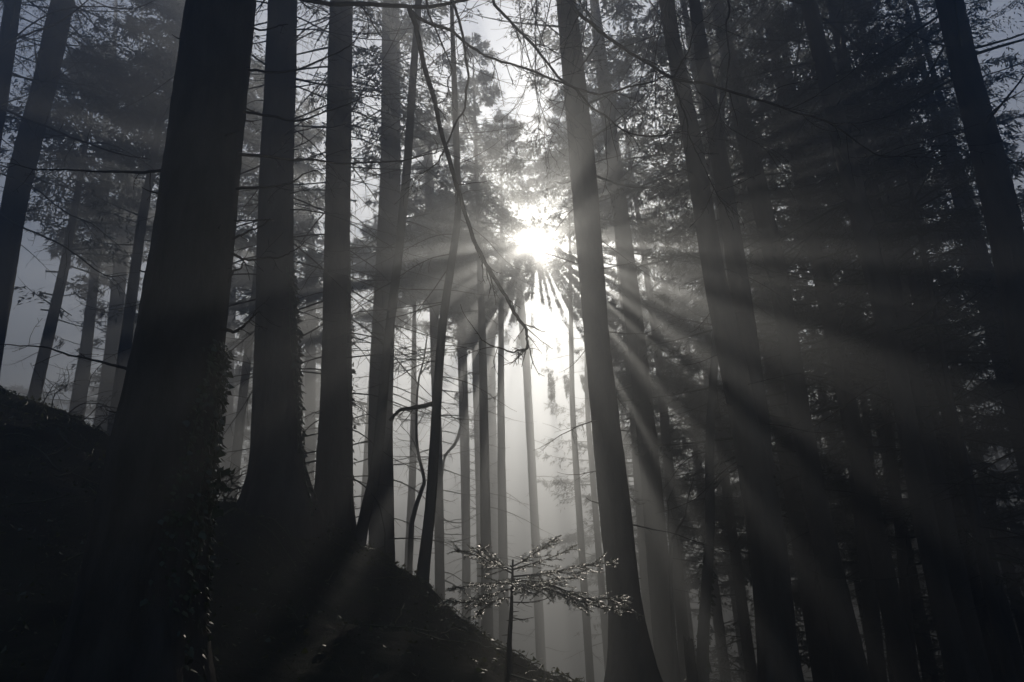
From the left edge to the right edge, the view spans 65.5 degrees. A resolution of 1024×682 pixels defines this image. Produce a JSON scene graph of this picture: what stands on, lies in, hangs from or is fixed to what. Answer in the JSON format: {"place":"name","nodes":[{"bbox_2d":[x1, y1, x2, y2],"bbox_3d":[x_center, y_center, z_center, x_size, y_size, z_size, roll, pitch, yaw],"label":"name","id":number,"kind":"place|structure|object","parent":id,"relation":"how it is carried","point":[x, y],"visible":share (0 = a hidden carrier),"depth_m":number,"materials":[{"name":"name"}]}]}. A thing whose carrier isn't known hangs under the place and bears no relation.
{"place":"outdoors","nodes":[
{"label":"outdoors","id":0,"kind":"place"},
{"bbox_2d":[0,385,943,681],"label":"ground","id":1,"kind":"structure","parent":0,"point":[56,586],"depth_m":7.07,"materials":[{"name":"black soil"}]},
{"bbox_2d":[0,383,69,409],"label":"bush","id":2,"kind":"object","parent":1,"relation":"on","point":[21,391],"visible":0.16,"depth_m":57.18,"materials":[{"name":"grey plant"}]},
{"bbox_2d":[31,361,117,435],"bbox_3d":[-5.515,0.836,10.385,1.590,1.286,0.632,-2,-22,0],"label":"bramble bush","id":3,"kind":"object","parent":1,"relation":"on","point":[96,407],"visible":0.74,"depth_m":10.39,"materials":[{"name":"black plant"}]},
{"bbox_2d":[0,35,165,409],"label":"conifer tree","id":4,"kind":"object","parent":1,"relation":"on","point":[83,160],"visible":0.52,"depth_m":23.07,"materials":[{"name":"grey plant"}]},
{"bbox_2d":[66,375,100,416],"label":"conifer tree","id":5,"kind":"object","parent":1,"relation":"on","point":[89,398],"visible":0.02,"depth_m":48.97,"materials":[{"name":"grey plant"}]},
{"bbox_2d":[0,0,169,316],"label":"conifer tree","id":6,"kind":"object","parent":1,"relation":"on","point":[9,34],"visible":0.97,"depth_m":15.50,"materials":[{"name":"black plant"}]},
{"bbox_2d":[0,0,171,372],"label":"conifer tree","id":7,"kind":"object","parent":1,"relation":"on","point":[48,62],"visible":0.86,"depth_m":17.15,"materials":[{"name":"black plant"}]},
{"bbox_2d":[38,174,158,431],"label":"conifer tree","id":8,"kind":"object","parent":1,"relation":"on","point":[112,340],"visible":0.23,"depth_m":28.39,"materials":[{"name":"grey plant"}]},
{"bbox_2d":[46,193,154,423],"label":"conifer tree","id":9,"kind":"object","parent":1,"relation":"on","point":[102,279],"visible":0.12,"depth_m":32.59,"materials":[{"name":"grey plant"}]},
{"bbox_2d":[69,0,142,418],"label":"tree","id":10,"kind":"object","parent":1,"relation":"on","point":[82,376],"visible":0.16,"depth_m":25.95,"materials":[{"name":"grey plant"}]},
{"bbox_2d":[26,0,304,434],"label":"conifer tree","id":11,"kind":"object","parent":1,"relation":"on","point":[127,330],"visible":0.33,"depth_m":20.26,"materials":[{"name":"black plant"}]},
{"bbox_2d":[86,8,313,428],"bbox_3d":[-8.724,-2.228,21.456,6.182,18.339,5.763,10,-25,-27],"label":"conifer tree","id":12,"kind":"object","parent":1,"relation":"on","point":[162,143],"visible":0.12,"depth_m":21.98,"materials":[{"name":"grey plant"}]},
{"bbox_2d":[212,460,248,501],"bbox_3d":[-3.377,1.810,9.769,0.957,0.740,0.660,-2,-22,0],"label":"dry shrub","id":13,"kind":"object","parent":1,"relation":"on","point":[237,486],"visible":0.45,"depth_m":9.78,"materials":[{"name":"grey plant"}]},
{"bbox_2d":[216,232,255,467],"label":"conifer tree","id":14,"kind":"object","parent":1,"relation":"on","point":[249,254],"visible":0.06,"depth_m":37.77,"materials":[{"name":"grey plant"}]},
{"bbox_2d":[219,249,253,500],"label":"conifer tree","id":15,"kind":"object","parent":1,"relation":"on","point":[227,440],"visible":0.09,"depth_m":34.41,"materials":[{"name":"grey plant"}]},
{"bbox_2d":[67,0,440,541],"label":"conifer tree","id":16,"kind":"object","parent":1,"relation":"on","point":[274,486],"visible":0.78,"depth_m":10.13,"materials":[{"name":"black plant"}]},
{"bbox_2d":[284,265,317,520],"bbox_3d":[-2.598,0.598,9.857,0.609,3.269,0.677,-2,-22,0],"label":"ivy","id":17,"kind":"object","parent":16,"relation":"attached to","point":[297,363],"visible":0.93,"depth_m":9.91,"materials":[{"name":"black plant"}]},
{"bbox_2d":[215,357,303,494],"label":"conifer tree","id":18,"kind":"object","parent":1,"relation":"on","point":[235,402],"visible":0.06,"depth_m":49.95,"materials":[{"name":"grey plant"}]},
{"bbox_2d":[226,67,357,501],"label":"conifer tree","id":19,"kind":"object","parent":1,"relation":"on","point":[301,167],"visible":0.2,"depth_m":25.04,"materials":[{"name":"black plant"}]},
{"bbox_2d":[225,155,360,416],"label":"conifer tree","id":20,"kind":"object","parent":1,"relation":"on","point":[244,280],"visible":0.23,"depth_m":30.74,"materials":[{"name":"grey plant"}]},
{"bbox_2d":[236,227,368,504],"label":"conifer tree","id":21,"kind":"object","parent":1,"relation":"on","point":[310,395],"visible":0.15,"depth_m":32.58,"materials":[{"name":"grey plant"}]},
{"bbox_2d":[252,262,354,473],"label":"conifer tree","id":22,"kind":"object","parent":1,"relation":"on","point":[318,379],"visible":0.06,"depth_m":39.87,"materials":[{"name":"grey plant"}]},
{"bbox_2d":[142,0,489,564],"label":"conifer tree","id":23,"kind":"object","parent":1,"relation":"on","point":[332,483],"visible":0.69,"depth_m":12.19,"materials":[{"name":"black plant"}]},
{"bbox_2d":[342,251,356,514],"bbox_3d":[-2.367,0.516,11.719,0.339,4.100,0.448,3,-22,-11],"label":"ivy","id":24,"kind":"object","parent":23,"relation":"attached to","point":[351,372],"visible":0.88,"depth_m":11.61,"materials":[{"name":"black plant"}]},
{"bbox_2d":[0,0,667,681],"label":"conifer tree","id":25,"kind":"object","parent":1,"relation":"on","point":[114,630],"visible":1,"depth_m":5.12,"materials":[{"name":"black plant"}]},
{"bbox_2d":[140,339,236,681],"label":"ivy","id":26,"kind":"object","parent":25,"relation":"attached to","point":[221,369],"visible":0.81,"depth_m":4.96,"materials":[{"name":"black plant"}]},
{"bbox_2d":[206,448,235,518],"bbox_3d":[-1.865,0.907,5.035,0.247,0.454,0.119,-2,-22,0],"label":"ivy spray","id":27,"kind":"object","parent":25,"relation":"attached to","point":[218,484],"visible":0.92,"depth_m":5.02,"materials":[{"name":"black plant"}]},
{"bbox_2d":[302,222,422,508],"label":"conifer tree","id":28,"kind":"object","parent":1,"relation":"on","point":[362,321],"visible":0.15,"depth_m":35.85,"materials":[{"name":"black plant"}]},
{"bbox_2d":[242,0,490,561],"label":"conifer tree","id":29,"kind":"object","parent":1,"relation":"on","point":[385,500],"visible":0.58,"depth_m":19.07,"materials":[{"name":"black plant"}]},
{"bbox_2d":[367,318,455,572],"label":"bare sapling","id":30,"kind":"object","parent":1,"relation":"on","point":[411,534],"visible":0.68,"depth_m":17.23,"materials":[{"name":"black plant"}]},
{"bbox_2d":[351,171,485,574],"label":"conifer tree","id":31,"kind":"object","parent":1,"relation":"on","point":[411,493],"visible":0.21,"depth_m":31.98,"materials":[{"name":"grey plant"}]},
{"bbox_2d":[314,0,529,547],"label":"slim tree","id":32,"kind":"object","parent":1,"relation":"on","point":[362,528],"visible":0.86,"depth_m":11.32,"materials":[{"name":"black plant"}]},
{"bbox_2d":[324,0,538,582],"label":"slim tree","id":33,"kind":"object","parent":1,"relation":"on","point":[425,550],"visible":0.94,"depth_m":10.35,"materials":[{"name":"black plant"}]},
{"bbox_2d":[354,104,517,641],"bbox_3d":[-2.477,1.907,25.157,5.209,22.311,6.054,5,-23,-17],"label":"conifer tree","id":34,"kind":"object","parent":1,"relation":"on","point":[440,572],"visible":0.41,"depth_m":26.44,"materials":[{"name":"grey plant"}]},
{"bbox_2d":[398,239,518,621],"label":"conifer tree","id":35,"kind":"object","parent":1,"relation":"on","point":[460,398],"visible":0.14,"depth_m":33.22,"materials":[{"name":"grey plant"}]},
{"bbox_2d":[400,182,539,623],"bbox_3d":[-1.657,4.273,28.761,5.379,23.609,5.452,-8,-23,15],"label":"conifer tree","id":36,"kind":"object","parent":1,"relation":"on","point":[466,569],"visible":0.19,"depth_m":29.52,"materials":[{"name":"grey plant"}]},
{"bbox_2d":[406,246,534,642],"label":"conifer tree","id":37,"kind":"object","parent":1,"relation":"on","point":[475,363],"visible":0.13,"depth_m":35.28,"materials":[{"name":"grey plant"}]},
{"bbox_2d":[407,32,553,640],"bbox_3d":[-0.864,0.584,21.590,4.268,22.459,4.086,-2,-22,0],"label":"conifer tree","id":38,"kind":"object","parent":1,"relation":"on","point":[485,538],"visible":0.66,"depth_m":22.82,"materials":[{"name":"grey plant"}]},
{"bbox_2d":[447,295,537,648],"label":"conifer tree","id":39,"kind":"object","parent":1,"relation":"on","point":[492,417],"visible":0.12,"depth_m":41.74,"materials":[{"name":"grey plant"}]},
{"bbox_2d":[420,110,577,650],"bbox_3d":[-0.351,2.864,27.135,5.676,25.730,5.755,-7,-23,13],"label":"conifer tree","id":40,"kind":"object","parent":1,"relation":"on","point":[503,547],"visible":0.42,"depth_m":28.03,"materials":[{"name":"grey plant"}]},
{"bbox_2d":[486,236,576,670],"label":"conifer tree","id":41,"kind":"object","parent":1,"relation":"on","point":[538,606],"visible":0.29,"depth_m":35.49,"materials":[{"name":"grey plant"}]},
{"bbox_2d":[435,534,643,673],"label":"fir sapling","id":42,"kind":"object","parent":1,"relation":"on","point":[568,595],"visible":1,"depth_m":6.58,"materials":[{"name":"grey plant"}]},
{"bbox_2d":[483,85,648,681],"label":"conifer tree","id":43,"kind":"object","parent":1,"relation":"on","point":[588,652],"visible":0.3,"depth_m":27.26,"materials":[{"name":"grey plant"}]},
{"bbox_2d":[497,115,676,670],"bbox_3d":[2.817,2.588,27.849,6.617,26.863,6.669,-2,-22,0],"label":"conifer tree","id":44,"kind":"object","parent":1,"relation":"on","point":[600,576],"visible":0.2,"depth_m":27.89,"materials":[{"name":"grey plant"}]},
{"bbox_2d":[535,265,693,644],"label":"conifer tree","id":45,"kind":"object","parent":1,"relation":"on","point":[567,539],"visible":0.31,"depth_m":38.52,"materials":[{"name":"grey plant"}]},
{"bbox_2d":[540,63,701,651],"bbox_3d":[3.567,1.589,26.143,6.460,26.966,5.182,16,-28,-37],"label":"conifer tree","id":46,"kind":"object","parent":1,"relation":"on","point":[639,516],"visible":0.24,"depth_m":25.78,"materials":[{"name":"grey plant"}]},
{"bbox_2d":[495,0,747,681],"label":"conifer tree","id":47,"kind":"object","parent":1,"relation":"on","point":[657,553],"visible":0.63,"depth_m":18.71,"materials":[{"name":"black plant"}]},
{"bbox_2d":[563,290,690,612],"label":"conifer tree","id":48,"kind":"object","parent":1,"relation":"on","point":[623,426],"visible":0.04,"depth_m":44.46,"materials":[{"name":"grey plant"}]},
{"bbox_2d":[559,37,763,681],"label":"conifer tree","id":49,"kind":"object","parent":1,"relation":"on","point":[659,378],"visible":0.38,"depth_m":23.68,"materials":[{"name":"black plant"}]},
{"bbox_2d":[585,208,744,681],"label":"conifer tree","id":50,"kind":"object","parent":1,"relation":"on","point":[690,624],"visible":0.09,"depth_m":33.97,"materials":[{"name":"black plant"}]},
{"bbox_2d":[621,228,753,681],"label":"conifer tree","id":51,"kind":"object","parent":1,"relation":"on","point":[718,536],"visible":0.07,"depth_m":33.38,"materials":[{"name":"black plant"}]},
{"bbox_2d":[655,459,722,681],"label":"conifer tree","id":52,"kind":"object","parent":1,"relation":"on","point":[674,639],"visible":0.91,"depth_m":14.39,"materials":[{"name":"grey plant"}]},
{"bbox_2d":[683,636,698,681],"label":"trunk","id":53,"kind":"object","parent":1,"relation":"on","point":[691,667],"visible":1,"depth_m":10.60,"materials":[{"name":"black plant"}]},
{"bbox_2d":[623,168,787,681],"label":"conifer tree","id":54,"kind":"object","parent":1,"relation":"on","point":[718,620],"visible":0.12,"depth_m":29.12,"materials":[{"name":"black plant"}]},
{"bbox_2d":[562,0,862,559],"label":"conifer tree","id":55,"kind":"object","parent":1,"relation":"on","point":[677,230],"visible":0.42,"depth_m":17.55,"materials":[{"name":"black plant"}]},
{"bbox_2d":[617,94,823,681],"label":"conifer tree","id":56,"kind":"object","parent":1,"relation":"on","point":[746,635],"visible":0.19,"depth_m":23.69,"materials":[{"name":"black plant"}]},
{"bbox_2d":[659,207,784,681],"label":"conifer tree","id":57,"kind":"object","parent":1,"relation":"on","point":[735,617],"visible":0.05,"depth_m":34.45,"materials":[{"name":"black plant"}]},
{"bbox_2d":[605,0,845,681],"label":"conifer tree","id":58,"kind":"object","parent":1,"relation":"on","point":[731,313],"visible":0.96,"depth_m":9.32,"materials":[{"name":"black plant"}]},
{"bbox_2d":[452,0,1001,681],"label":"conifer tree","id":59,"kind":"object","parent":1,"relation":"on","point":[630,654],"visible":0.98,"depth_m":9.52,"materials":[{"name":"grey plant"}]},
{"bbox_2d":[664,54,790,681],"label":"slim tree","id":60,"kind":"object","parent":1,"relation":"on","point":[706,593],"visible":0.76,"depth_m":11.96,"materials":[{"name":"grey plant"}]},
{"bbox_2d":[693,547,717,675],"bbox_3d":[2.753,3.854,11.372,0.499,1.738,0.342,-2,-22,0],"label":"ivy","id":61,"kind":"object","parent":60,"relation":"attached to","point":[708,669],"visible":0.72,"depth_m":11.32,"materials":[{"name":"black plant"}]},
{"bbox_2d":[693,315,823,677],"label":"conifer tree","id":62,"kind":"object","parent":1,"relation":"on","point":[795,578],"depth_m":36.10,"materials":[{"name":"black plant"}]},
{"bbox_2d":[673,173,852,680],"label":"conifer tree","id":63,"kind":"object","parent":1,"relation":"on","point":[730,582],"visible":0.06,"depth_m":27.31,"materials":[{"name":"black plant"}]},
{"bbox_2d":[641,0,894,681],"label":"conifer tree","id":64,"kind":"object","parent":1,"relation":"on","point":[816,645],"visible":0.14,"depth_m":18.16,"materials":[{"name":"black plant"}]},
{"bbox_2d":[610,0,935,681],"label":"conifer tree","id":65,"kind":"object","parent":1,"relation":"on","point":[849,654],"visible":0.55,"depth_m":14.62,"materials":[{"name":"black plant"}]},
{"bbox_2d":[662,56,923,681],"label":"conifer tree","id":66,"kind":"object","parent":1,"relation":"on","point":[734,488],"visible":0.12,"depth_m":22.01,"materials":[{"name":"black plant"}]},
{"bbox_2d":[714,248,876,681],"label":"conifer tree","id":67,"kind":"object","parent":1,"relation":"on","point":[778,488],"visible":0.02,"depth_m":31.68,"materials":[{"name":"black plant"}]},
{"bbox_2d":[642,0,959,681],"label":"conifer tree","id":68,"kind":"object","parent":1,"relation":"on","point":[901,653],"visible":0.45,"depth_m":15.37,"materials":[{"name":"black plant"}]},
{"bbox_2d":[785,305,894,663],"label":"conifer tree","id":69,"kind":"object","parent":1,"relation":"on","point":[850,589],"depth_m":44.41,"materials":[{"name":"black plant"}]},
{"bbox_2d":[751,116,943,681],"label":"conifer tree","id":70,"kind":"object","parent":1,"relation":"on","point":[852,570],"visible":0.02,"depth_m":25.20,"materials":[{"name":"black plant"}]},
{"bbox_2d":[713,0,985,681],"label":"conifer tree","id":71,"kind":"object","parent":1,"relation":"on","point":[877,665],"visible":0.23,"depth_m":16.95,"materials":[{"name":"black plant"}]},
{"bbox_2d":[686,0,1022,681],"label":"conifer tree","id":72,"kind":"object","parent":1,"relation":"on","point":[958,664],"visible":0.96,"depth_m":12.37,"materials":[{"name":"black plant"}]},
{"bbox_2d":[705,0,1023,681],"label":"conifer tree","id":73,"kind":"object","parent":1,"relation":"on","point":[956,568],"visible":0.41,"depth_m":14.71,"materials":[{"name":"black plant"}]},
{"bbox_2d":[764,39,971,681],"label":"conifer tree","id":74,"kind":"object","parent":1,"relation":"on","point":[869,443],"visible":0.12,"depth_m":19.38,"materials":[{"name":"black plant"}]},
{"bbox_2d":[819,333,922,667],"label":"conifer tree","id":75,"kind":"object","parent":1,"relation":"on","point":[914,541],"visible":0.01,"depth_m":46.00,"materials":[{"name":"black plant"}]},
{"bbox_2d":[757,4,996,681],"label":"conifer tree","id":76,"kind":"object","parent":1,"relation":"on","point":[923,642],"visible":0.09,"depth_m":20.22,"materials":[{"name":"black plant"}]},
{"bbox_2d":[746,0,1023,681],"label":"conifer tree","id":77,"kind":"object","parent":1,"relation":"on","point":[916,287],"visible":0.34,"depth_m":16.48,"materials":[{"name":"black plant"}]},
{"bbox_2d":[810,248,968,679],"bbox_3d":[16.631,6.001,35.691,7.124,25.738,6.871,6,-23,-19],"label":"conifer tree","id":78,"kind":"object","parent":1,"relation":"on","point":[921,583],"depth_m":34.79,"materials":[{"name":"black plant"}]},
{"bbox_2d":[779,4,1001,681],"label":"conifer tree","id":79,"kind":"object","parent":1,"relation":"on","point":[902,557],"visible":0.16,"depth_m":18.08,"materials":[{"name":"black plant"}]},
{"bbox_2d":[868,312,941,668],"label":"conifer tree","id":80,"kind":"object","parent":1,"relation":"on","point":[880,462],"visible":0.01,"depth_m":45.12,"materials":[{"name":"black plant"}]},
{"bbox_2d":[800,1,1023,681],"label":"conifer tree","id":81,"kind":"object","parent":1,"relation":"on","point":[981,612],"visible":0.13,"depth_m":18.47,"materials":[{"name":"black plant"}]},
{"bbox_2d":[814,0,1023,520],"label":"conifer tree","id":82,"kind":"object","parent":1,"relation":"on","point":[1000,207],"visible":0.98,"depth_m":10.43,"materials":[{"name":"black plant"}]},
{"bbox_2d":[815,33,1023,681],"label":"slim tree","id":83,"kind":"object","parent":1,"relation":"on","point":[1006,663],"visible":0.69,"depth_m":12.76,"materials":[{"name":"black plant"}]},
{"bbox_2d":[834,245,1023,679],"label":"conifer tree","id":84,"kind":"object","parent":1,"relation":"on","point":[938,660],"visible":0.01,"depth_m":26.38,"materials":[{"name":"black plant"}]},
{"bbox_2d":[837,0,1023,582],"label":"conifer tree","id":85,"kind":"object","parent":1,"relation":"on","point":[982,249],"visible":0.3,"depth_m":17.80,"materials":[{"name":"black plant"}]},
{"bbox_2d":[847,0,1023,594],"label":"conifer tree","id":86,"kind":"object","parent":1,"relation":"on","point":[997,382],"visible":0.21,"depth_m":18.05,"materials":[{"name":"black plant"}]},
{"bbox_2d":[882,396,1003,671],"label":"conifer tree","id":87,"kind":"object","parent":1,"relation":"on","point":[1002,505],"depth_m":46.84,"materials":[{"name":"black plant"}]},
{"bbox_2d":[871,123,1023,654],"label":"conifer tree","id":88,"kind":"object","parent":1,"relation":"on","point":[1013,544],"visible":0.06,"depth_m":23.15,"materials":[{"name":"black plant"}]},
{"bbox_2d":[924,35,1023,580],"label":"conifer tree","id":89,"kind":"object","parent":1,"relation":"on","point":[996,513],"visible":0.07,"depth_m":24.19,"materials":[{"name":"black plant"}]},
{"bbox_2d":[932,312,1023,656],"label":"conifer tree","id":90,"kind":"object","parent":1,"relation":"on","point":[1006,466],"visible":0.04,"depth_m":47.08,"materials":[{"name":"black plant"}]},
{"bbox_2d":[954,315,1023,651],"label":"conifer tree","id":91,"kind":"object","parent":1,"relation":"on","point":[1001,462],"visible":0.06,"depth_m":46.47,"materials":[{"name":"black plant"}]},
{"bbox_2d":[0,0,1023,678],"label":"sky","id":92,"kind":"structure","parent":0,"point":[560,628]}
]}

